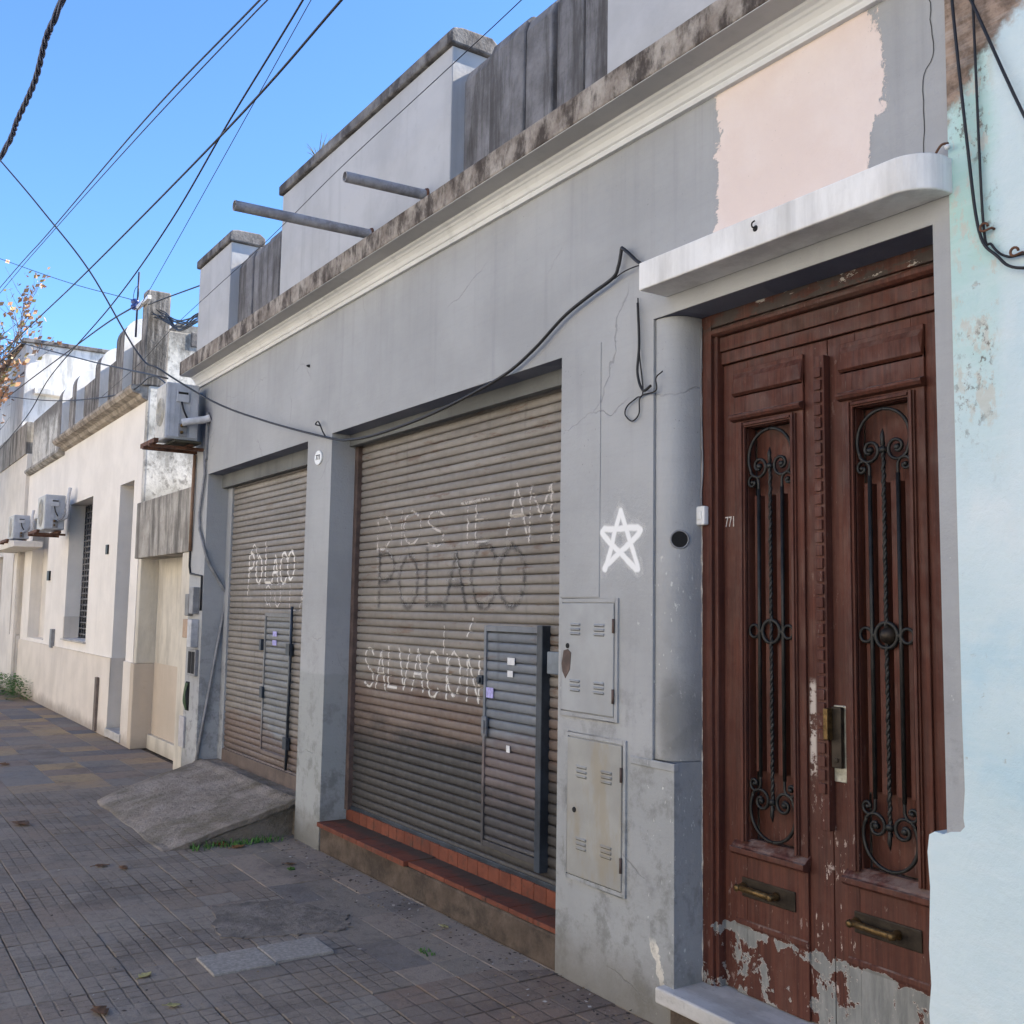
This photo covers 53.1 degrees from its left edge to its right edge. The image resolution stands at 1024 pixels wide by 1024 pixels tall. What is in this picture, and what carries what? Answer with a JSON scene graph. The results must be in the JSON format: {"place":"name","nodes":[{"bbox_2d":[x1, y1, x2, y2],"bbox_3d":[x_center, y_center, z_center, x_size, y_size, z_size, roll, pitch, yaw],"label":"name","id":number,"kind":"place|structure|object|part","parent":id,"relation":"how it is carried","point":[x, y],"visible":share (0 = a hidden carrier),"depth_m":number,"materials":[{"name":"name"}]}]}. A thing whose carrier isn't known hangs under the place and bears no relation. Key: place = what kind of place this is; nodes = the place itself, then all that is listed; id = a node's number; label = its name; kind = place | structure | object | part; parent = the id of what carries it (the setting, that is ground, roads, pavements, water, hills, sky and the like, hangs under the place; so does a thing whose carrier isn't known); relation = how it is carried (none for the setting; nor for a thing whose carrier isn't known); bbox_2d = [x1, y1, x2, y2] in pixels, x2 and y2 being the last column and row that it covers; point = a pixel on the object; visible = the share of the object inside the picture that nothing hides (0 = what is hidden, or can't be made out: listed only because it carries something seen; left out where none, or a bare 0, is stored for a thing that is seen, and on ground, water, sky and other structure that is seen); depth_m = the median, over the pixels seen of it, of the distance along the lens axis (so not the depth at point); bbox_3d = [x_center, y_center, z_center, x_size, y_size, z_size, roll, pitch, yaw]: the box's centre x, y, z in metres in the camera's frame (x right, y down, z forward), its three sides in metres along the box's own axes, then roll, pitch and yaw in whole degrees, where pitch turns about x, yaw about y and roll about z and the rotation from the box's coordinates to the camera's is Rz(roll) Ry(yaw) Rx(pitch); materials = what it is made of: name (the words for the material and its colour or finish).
{"place":"outdoors","nodes":[
{"label":"outdoors","id":0,"kind":"place"},
{"bbox_2d":[6,748,172,1023],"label":"sidewalk base","id":1,"kind":"object","parent":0,"point":[158,755],"depth_m":10.82,"materials":[{"name":"grey concrete"}]},
{"bbox_2d":[928,0,1023,1023],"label":"blue house","id":2,"kind":"structure","parent":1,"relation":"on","point":[976,923],"depth_m":2.98,"materials":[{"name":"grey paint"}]},
{"bbox_2d":[950,0,1023,269],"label":"cable","id":3,"kind":"object","parent":2,"relation":"attached to","point":[995,254],"visible":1,"depth_m":3.08,"materials":[{"name":"black rubber"}]},
{"bbox_2d":[979,222,995,231],"bbox_3d":[1.403,-0.838,3.022,0.036,0.031,0.036,5,-7,-33],"label":"cable clip","id":4,"kind":"object","parent":2,"relation":"attached to","point":[987,225],"visible":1,"depth_m":3.01,"materials":[{"name":"brown metal"}]},
{"bbox_2d":[969,0,1023,117],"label":"cable","id":5,"kind":"object","parent":2,"relation":"attached to","point":[1001,67],"visible":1,"depth_m":3.02,"materials":[{"name":"black rubber"}]},
{"bbox_2d":[972,0,1023,257],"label":"cable","id":6,"kind":"object","parent":2,"relation":"attached to","point":[978,141],"visible":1,"depth_m":3.06,"materials":[{"name":"black rubber"}]},
{"bbox_2d":[1009,246,1023,256],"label":"cable clip","id":7,"kind":"object","parent":2,"relation":"attached to","point":[1011,250],"visible":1,"depth_m":2.93,"materials":[{"name":"metal"}]},
{"bbox_2d":[0,0,260,287],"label":"cable","id":8,"kind":"object","parent":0,"point":[213,47],"visible":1,"depth_m":6.79,"materials":[{"name":"black rubber"}]},
{"bbox_2d":[0,0,267,292],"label":"cable","id":9,"kind":"object","parent":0,"point":[244,23],"visible":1,"depth_m":6.66,"materials":[{"name":"black rubber"}]},
{"bbox_2d":[0,0,303,448],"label":"cable","id":10,"kind":"object","parent":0,"point":[265,61],"visible":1,"depth_m":7.41,"materials":[{"name":"black rubber"}]},
{"bbox_2d":[0,0,342,354],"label":"cable","id":11,"kind":"object","parent":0,"point":[250,104],"visible":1,"depth_m":6.29,"materials":[{"name":"black rubber"}]},
{"bbox_2d":[0,0,556,359],"label":"sky","id":12,"kind":"structure","parent":0,"point":[107,64],"materials":[{"name":"blue"}]},
{"bbox_2d":[0,686,652,1023],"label":"sidewalk","id":13,"kind":"structure","parent":0,"point":[71,768],"depth_m":5.02,"materials":[{"name":"tile"}]},
{"bbox_2d":[0,672,32,700],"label":"weed clump","id":14,"kind":"object","parent":13,"relation":"on","point":[2,681],"visible":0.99,"depth_m":17.27,"materials":[{"name":"green plant"}]},
{"bbox_2d":[12,820,28,824],"bbox_3d":[-3.552,2.244,7.388,0.174,0.021,0.111,1,-5,-3],"label":"fallen leaf","id":15,"kind":"object","parent":13,"relation":"on","point":[22,822],"visible":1,"depth_m":7.41,"materials":[{"name":"brown plant"}]},
{"bbox_2d":[0,260,61,429],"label":"street tree","id":16,"kind":"object","parent":13,"relation":"on","point":[4,370],"visible":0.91,"depth_m":20.42,"materials":[{"name":"brown plant"}]},
{"bbox_2d":[0,337,108,691],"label":"house","id":17,"kind":"structure","parent":13,"relation":"on","point":[16,449],"depth_m":20.26,"materials":[{"name":"beige paint"}]},
{"bbox_2d":[0,510,34,544],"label":"air conditioner","id":18,"kind":"object","parent":17,"relation":"on","point":[20,527],"visible":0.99,"depth_m":17.25,"materials":[{"name":"white metal"}]},
{"bbox_2d":[90,1005,108,1013],"bbox_3d":[-1.622,1.955,4.020,0.110,0.014,0.070,-1,-6,15],"label":"fallen leaf","id":19,"kind":"object","parent":13,"relation":"on","point":[100,1009],"visible":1,"depth_m":4.03,"materials":[{"name":"brown plant"}]},
{"bbox_2d":[15,290,197,747],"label":"cream house","id":20,"kind":"structure","parent":13,"relation":"on","point":[108,471],"depth_m":13.44,"materials":[{"name":"paint"}]},
{"bbox_2d":[47,571,50,580],"bbox_3d":[-7.355,1.011,16.258,0.030,0.150,0.170,5,-7,-33],"label":"junction box","id":21,"kind":"object","parent":20,"relation":"attached to","point":[48,575],"visible":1,"depth_m":16.20,"materials":[{"name":"black metal"}]},
{"bbox_2d":[28,487,71,537],"bbox_3d":[-6.788,0.006,15.011,0.449,0.695,0.850,5,-7,-33],"label":"air conditioner","id":22,"kind":"object","parent":20,"relation":"attached to","point":[53,513],"visible":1,"depth_m":14.78,"materials":[{"name":"white metal"}]},
{"bbox_2d":[49,629,54,647],"bbox_3d":[-7.014,1.925,15.613,0.050,0.280,0.150,5,-7,-33],"label":"gas vent","id":23,"kind":"object","parent":20,"relation":"attached to","point":[51,638],"visible":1,"depth_m":15.56,"materials":[{"name":"grey metal"}]},
{"bbox_2d":[60,504,92,643],"bbox_3d":[-6.027,0.835,14.514,0.320,1.988,1.600,5,-7,-33],"label":"window","id":24,"kind":"structure","parent":20,"relation":"in","point":[88,515],"depth_m":15.01,"materials":[{"name":"grey metal"}]},
{"bbox_2d":[8,376,165,400],"bbox_3d":[-7.122,-1.835,15.979,0.140,2.444,14.654,4,-7,-33],"label":"cable","id":25,"kind":"object","parent":20,"relation":"attached to","point":[163,381],"visible":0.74,"depth_m":13.48,"materials":[{"name":"black rubber"}]},
{"bbox_2d":[92,677,98,730],"bbox_3d":[-5.200,2.397,12.788,0.028,0.660,0.120,5,-7,-33],"label":"drain pipe","id":26,"kind":"object","parent":20,"relation":"attached to","point":[95,706],"visible":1,"depth_m":12.75,"materials":[{"name":"metal"}]},
{"bbox_2d":[105,545,108,553],"bbox_3d":[-5.117,0.474,12.941,0.020,0.120,0.110,5,-7,-33],"label":"house number plate","id":27,"kind":"object","parent":20,"relation":"attached to","point":[106,549],"visible":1,"depth_m":12.90,"materials":[{"name":"black metal"}]},
{"bbox_2d":[130,272,150,336],"bbox_3d":[-4.312,-2.459,11.873,0.097,0.780,0.694,5,-7,-33],"label":"wire bracket","id":28,"kind":"object","parent":20,"relation":"attached to","point":[136,303],"visible":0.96,"depth_m":12.02,"materials":[{"name":"white metal"}]},
{"bbox_2d":[1,259,131,299],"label":"cable","id":29,"kind":"object","parent":28,"relation":"attached to","point":[68,282],"visible":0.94,"depth_m":13.50,"materials":[{"name":"black rubber"}]},
{"bbox_2d":[9,308,130,395],"bbox_3d":[-8.207,-2.376,17.803,0.020,0.857,13.701,5,-7,-33],"label":"cable","id":30,"kind":"object","parent":28,"relation":"attached to","point":[74,346],"visible":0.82,"depth_m":15.00,"materials":[{"name":"black rubber"}]},
{"bbox_2d":[148,285,199,304],"bbox_3d":[-3.496,-2.309,10.787,0.019,0.232,2.057,5,-7,-37],"label":"cable","id":31,"kind":"object","parent":28,"relation":"attached to","point":[174,294],"visible":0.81,"depth_m":10.89,"materials":[{"name":"black rubber"}]},
{"bbox_2d":[136,0,310,309],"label":"cable","id":32,"kind":"object","parent":28,"relation":"attached to","point":[230,145],"visible":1,"depth_m":7.61,"materials":[{"name":"black rubber"}]},
{"bbox_2d":[151,309,197,330],"bbox_3d":[-3.478,-2.078,10.871,0.161,0.686,2.205,5,-7,-33],"label":"wire tangle","id":33,"kind":"object","parent":20,"relation":"hanging from","point":[168,319],"visible":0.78,"depth_m":10.89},
{"bbox_2d":[136,972,150,978],"bbox_3d":[-1.584,1.994,4.406,0.078,0.012,0.058,5,-7,-33],"label":"fallen leaf","id":34,"kind":"object","parent":13,"relation":"on","point":[141,975],"visible":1,"depth_m":4.42,"materials":[{"name":"plant"}]},
{"bbox_2d":[126,487,190,769],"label":"passage gate","id":35,"kind":"structure","parent":13,"relation":"on","point":[156,686],"depth_m":11.14,"materials":[{"name":"beige metal"}]},
{"bbox_2d":[162,1002,180,1006],"bbox_3d":[-1.359,1.969,4.087,0.068,0.010,0.042,5,-7,-33],"label":"fallen leaf","id":36,"kind":"object","parent":13,"relation":"on","point":[172,1004],"visible":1,"depth_m":4.09,"materials":[{"name":"green plant"}]},
{"bbox_2d":[97,759,295,851],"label":"concrete ramp","id":37,"kind":"structure","parent":13,"relation":"on","point":[200,802],"depth_m":7.47,"materials":[{"name":"grey concrete"}]},
{"bbox_2d":[196,947,275,976],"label":"paving slab","id":38,"kind":"structure","parent":13,"relation":"on","point":[220,964],"depth_m":4.59,"materials":[{"name":"concrete"}]},
{"bbox_2d":[189,835,283,851],"bbox_3d":[-1.837,2.211,6.880,0.650,0.051,0.150,5,-7,-33],"label":"weed clump","id":39,"kind":"object","parent":13,"relation":"on","point":[257,839],"visible":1,"depth_m":6.87,"materials":[{"name":"plant"}]},
{"bbox_2d":[228,844,245,848],"bbox_3d":[-1.822,2.216,6.787,0.120,0.013,0.077,3,-6,-22],"label":"fallen leaf","id":40,"kind":"object","parent":13,"relation":"on","point":[235,846],"visible":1,"depth_m":6.80,"materials":[{"name":"brown plant"}]},
{"bbox_2d":[211,898,353,939],"bbox_3d":[-1.195,2.094,5.280,0.694,0.016,0.663,3,-6,-23],"label":"mortar patch","id":41,"kind":"object","parent":13,"relation":"on","point":[282,917],"visible":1,"depth_m":5.22,"materials":[{"name":"grey concrete"}]},
{"bbox_2d":[257,937,333,963],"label":"paving slab","id":42,"kind":"structure","parent":13,"relation":"on","point":[287,951],"depth_m":4.76,"materials":[{"name":"concrete"}]},
{"bbox_2d":[0,794,636,1023],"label":"street litter","id":43,"kind":"object","parent":13,"relation":"on","point":[350,880],"visible":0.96,"depth_m":4.82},
{"bbox_2d":[418,947,435,956],"bbox_3d":[-0.396,2.049,4.779,0.056,0.020,0.100,5,-7,-33],"label":"weed clump","id":44,"kind":"object","parent":13,"relation":"on","point":[421,951],"visible":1,"depth_m":4.79,"materials":[{"name":"green plant"}]},
{"bbox_2d":[317,809,555,970],"bbox_3d":[-0.424,2.018,5.734,0.322,0.264,2.644,5,-7,-33],"label":"doorstep","id":45,"kind":"object","parent":13,"relation":"on","point":[514,912],"visible":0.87,"depth_m":5.45,"materials":[{"name":"red tile"}]},
{"bbox_2d":[179,0,964,1023],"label":"grey house","id":46,"kind":"structure","parent":13,"relation":"on","point":[787,728],"depth_m":4.26,"materials":[{"name":"paint"}]},
{"bbox_2d":[140,382,210,459],"bbox_3d":[-3.101,-0.820,9.442,0.505,0.693,0.611,5,-7,-33],"label":"air conditioner","id":47,"kind":"object","parent":46,"relation":"attached to","point":[178,420],"visible":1,"depth_m":9.33,"materials":[{"name":"white metal"}]},
{"bbox_2d":[0,337,168,378],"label":"cable","id":48,"kind":"object","parent":47,"relation":"attached to","point":[94,362],"visible":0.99,"depth_m":12.12,"materials":[{"name":"black rubber"}]},
{"bbox_2d":[178,715,185,747],"bbox_3d":[-3.038,2.019,9.421,0.022,0.280,0.155,5,-7,-33],"label":"cover plate","id":49,"kind":"object","parent":46,"relation":"attached to","point":[181,731],"visible":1,"depth_m":9.38,"materials":[{"name":"metal"}]},
{"bbox_2d":[183,681,189,710],"bbox_3d":[-2.988,1.683,9.371,0.038,0.260,0.100,5,-7,-33],"label":"cable recess","id":50,"kind":"object","parent":46,"relation":"attached to","point":[186,695],"visible":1,"depth_m":9.35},
{"bbox_2d":[188,455,196,550],"bbox_3d":[-2.992,-0.084,9.587,0.035,0.901,0.045,2,-6,-11],"label":"copper pipe","id":51,"kind":"object","parent":46,"relation":"attached to","point":[192,503],"visible":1,"depth_m":9.57,"materials":[{"name":"brown metal"}]},
{"bbox_2d":[188,454,202,610],"bbox_3d":[-2.897,0.153,9.430,0.020,1.500,0.427,5,-7,-33],"label":"cable","id":52,"kind":"object","parent":46,"relation":"attached to","point":[201,583],"visible":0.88,"depth_m":9.22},
{"bbox_2d":[195,451,224,759],"bbox_3d":[-2.744,0.820,9.230,0.316,2.764,0.164,0,-5,5],"label":"conduit pipe","id":53,"kind":"object","parent":46,"relation":"attached to","point":[222,615],"visible":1,"depth_m":9.22,"materials":[{"name":"grey plastic"}]},
{"bbox_2d":[232,200,373,237],"bbox_3d":[-1.256,-1.805,6.340,0.946,0.094,0.086,5,-7,-33],"label":"water spout","id":54,"kind":"object","parent":46,"relation":"attached to","point":[289,217],"visible":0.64,"depth_m":6.28,"materials":[{"name":"grey paint"}]},
{"bbox_2d":[103,0,521,395],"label":"cable","id":55,"kind":"object","parent":46,"relation":"attached to","point":[340,167],"visible":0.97,"depth_m":6.32,"materials":[{"name":"black rubber"}]},
{"bbox_2d":[314,451,322,464],"bbox_3d":[-1.356,-0.380,7.167,0.010,0.100,0.124,5,-7,-33],"label":"number plaque","id":56,"kind":"object","parent":46,"relation":"attached to","point":[318,458],"visible":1,"depth_m":7.16,"materials":[{"name":"white ceramic"}]},
{"bbox_2d":[307,133,331,155],"bbox_3d":[-1.443,-2.703,7.643,0.305,0.198,0.226,-3,-7,37],"label":"roof weed","id":57,"kind":"object","parent":46,"relation":"on","point":[320,146],"visible":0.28,"depth_m":7.57,"materials":[{"name":"green plant"}]},
{"bbox_2d":[315,421,325,435],"bbox_3d":[-1.330,-0.575,7.096,0.047,0.122,0.172,3,-6,-22],"label":"hook","id":58,"kind":"object","parent":46,"relation":"attached to","point":[316,424],"visible":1,"depth_m":7.08,"materials":[{"name":"black metal"}]},
{"bbox_2d":[342,171,429,198],"bbox_3d":[-0.693,-1.858,5.840,0.567,0.090,0.081,5,-7,-33],"label":"water spout","id":59,"kind":"object","parent":46,"relation":"attached to","point":[381,184],"visible":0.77,"depth_m":5.80,"materials":[{"name":"grey paint"}]},
{"bbox_2d":[559,598,618,722],"bbox_3d":[0.329,0.640,4.487,0.024,0.524,0.414,5,-7,-33],"label":"meter cabinet","id":60,"kind":"object","parent":46,"relation":"attached to","point":[589,660],"visible":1,"depth_m":4.46,"materials":[{"name":"grey metal"}]},
{"bbox_3d":[0.327,0.639,4.485,0.017,0.477,0.370,5,-7,-33],"label":"cabinet door","id":61,"kind":"part","parent":60,"relation":"part of","materials":[{"name":"grey paint"}]},
{"bbox_2d":[564,731,626,898],"bbox_3d":[0.349,1.279,4.379,0.024,0.636,0.417,5,-7,-33],"label":"meter cabinet","id":62,"kind":"object","parent":46,"relation":"attached to","point":[595,840],"visible":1,"depth_m":4.36,"materials":[{"name":"grey metal"}]},
{"bbox_3d":[0.347,1.279,4.378,0.017,0.589,0.373,5,-7,-33],"label":"cabinet door","id":63,"kind":"part","parent":62,"relation":"part of","materials":[{"name":"paint"}]},
{"bbox_2d":[600,507,642,572],"bbox_3d":[0.462,0.119,4.364,0.001,0.450,0.450,5,-7,-33],"label":"painted star","id":64,"kind":"object","parent":46,"relation":"attached to","point":[611,559],"visible":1,"depth_m":4.36,"materials":[{"name":"white paint"}]},
{"bbox_2d":[615,265,638,278],"bbox_3d":[0.520,-1.027,4.361,0.009,0.039,0.282,4,-6,-32],"label":"cable","id":65,"kind":"object","parent":46,"relation":"attached to","point":[626,270],"visible":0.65,"depth_m":4.40,"materials":[{"name":"grey plastic"}]},
{"bbox_2d":[624,298,662,421],"bbox_3d":[0.549,-0.650,4.299,0.016,0.528,0.241,5,-7,-33],"label":"cable","id":66,"kind":"object","parent":46,"relation":"attached to","point":[639,397],"visible":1,"depth_m":4.30,"materials":[{"name":"black rubber"}]},
{"bbox_2d":[636,303,651,391],"bbox_3d":[0.550,-0.692,4.275,0.012,0.389,0.092,5,-7,-33],"label":"cable","id":67,"kind":"object","parent":46,"relation":"hanging from","point":[638,358],"visible":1,"depth_m":4.30,"materials":[{"name":"black rubber"}]},
{"bbox_2d":[670,530,689,548],"bbox_3d":[0.677,0.112,4.143,0.080,0.080,0.026,1,-5,3],"label":"pipe hole","id":68,"kind":"object","parent":46,"relation":"attached to","point":[679,539],"visible":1,"depth_m":4.13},
{"bbox_2d":[697,327,707,525],"bbox_3d":[0.775,-0.357,4.191,0.032,0.825,0.054,5,-7,-33],"label":"doorbell","id":69,"kind":"object","parent":46,"relation":"attached to","point":[702,515],"visible":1,"depth_m":4.18,"materials":[{"name":"white plastic"}]},
{"bbox_2d":[751,220,757,231],"bbox_3d":[0.852,-1.010,3.617,0.023,0.036,0.025,5,-7,-33],"label":"hook","id":70,"kind":"object","parent":46,"relation":"attached to","point":[755,227],"visible":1,"depth_m":3.61,"materials":[{"name":"black metal"}]},
{"bbox_2d":[702,244,946,1023],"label":"entrance door","id":71,"kind":"structure","parent":46,"relation":"in","point":[815,580],"depth_m":3.66,"materials":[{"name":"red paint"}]},
{"bbox_2d":[935,142,949,153],"bbox_3d":[1.322,-1.113,3.168,0.030,0.045,0.079,2,-6,-14],"label":"cable","id":72,"kind":"object","parent":46,"relation":"attached to","point":[947,146],"depth_m":3.15,"materials":[{"name":"beige paint"}]},
{"bbox_3d":[-8.997,-2.274,14.075,1.000,10.220,0.318,5,-7,-33],"label":"utility pole","id":73,"kind":"object","parent":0,"visible":0},
{"bbox_2d":[0,0,65,161],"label":"cable","id":74,"kind":"object","parent":73,"relation":"hanging from","point":[53,21],"visible":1,"depth_m":5.83,"materials":[{"name":"black rubber"}]},
{"bbox_2d":[1,161,641,441],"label":"cable","id":75,"kind":"object","parent":73,"relation":"hanging from","point":[576,305],"visible":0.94,"depth_m":5.95,"materials":[{"name":"black rubber"}]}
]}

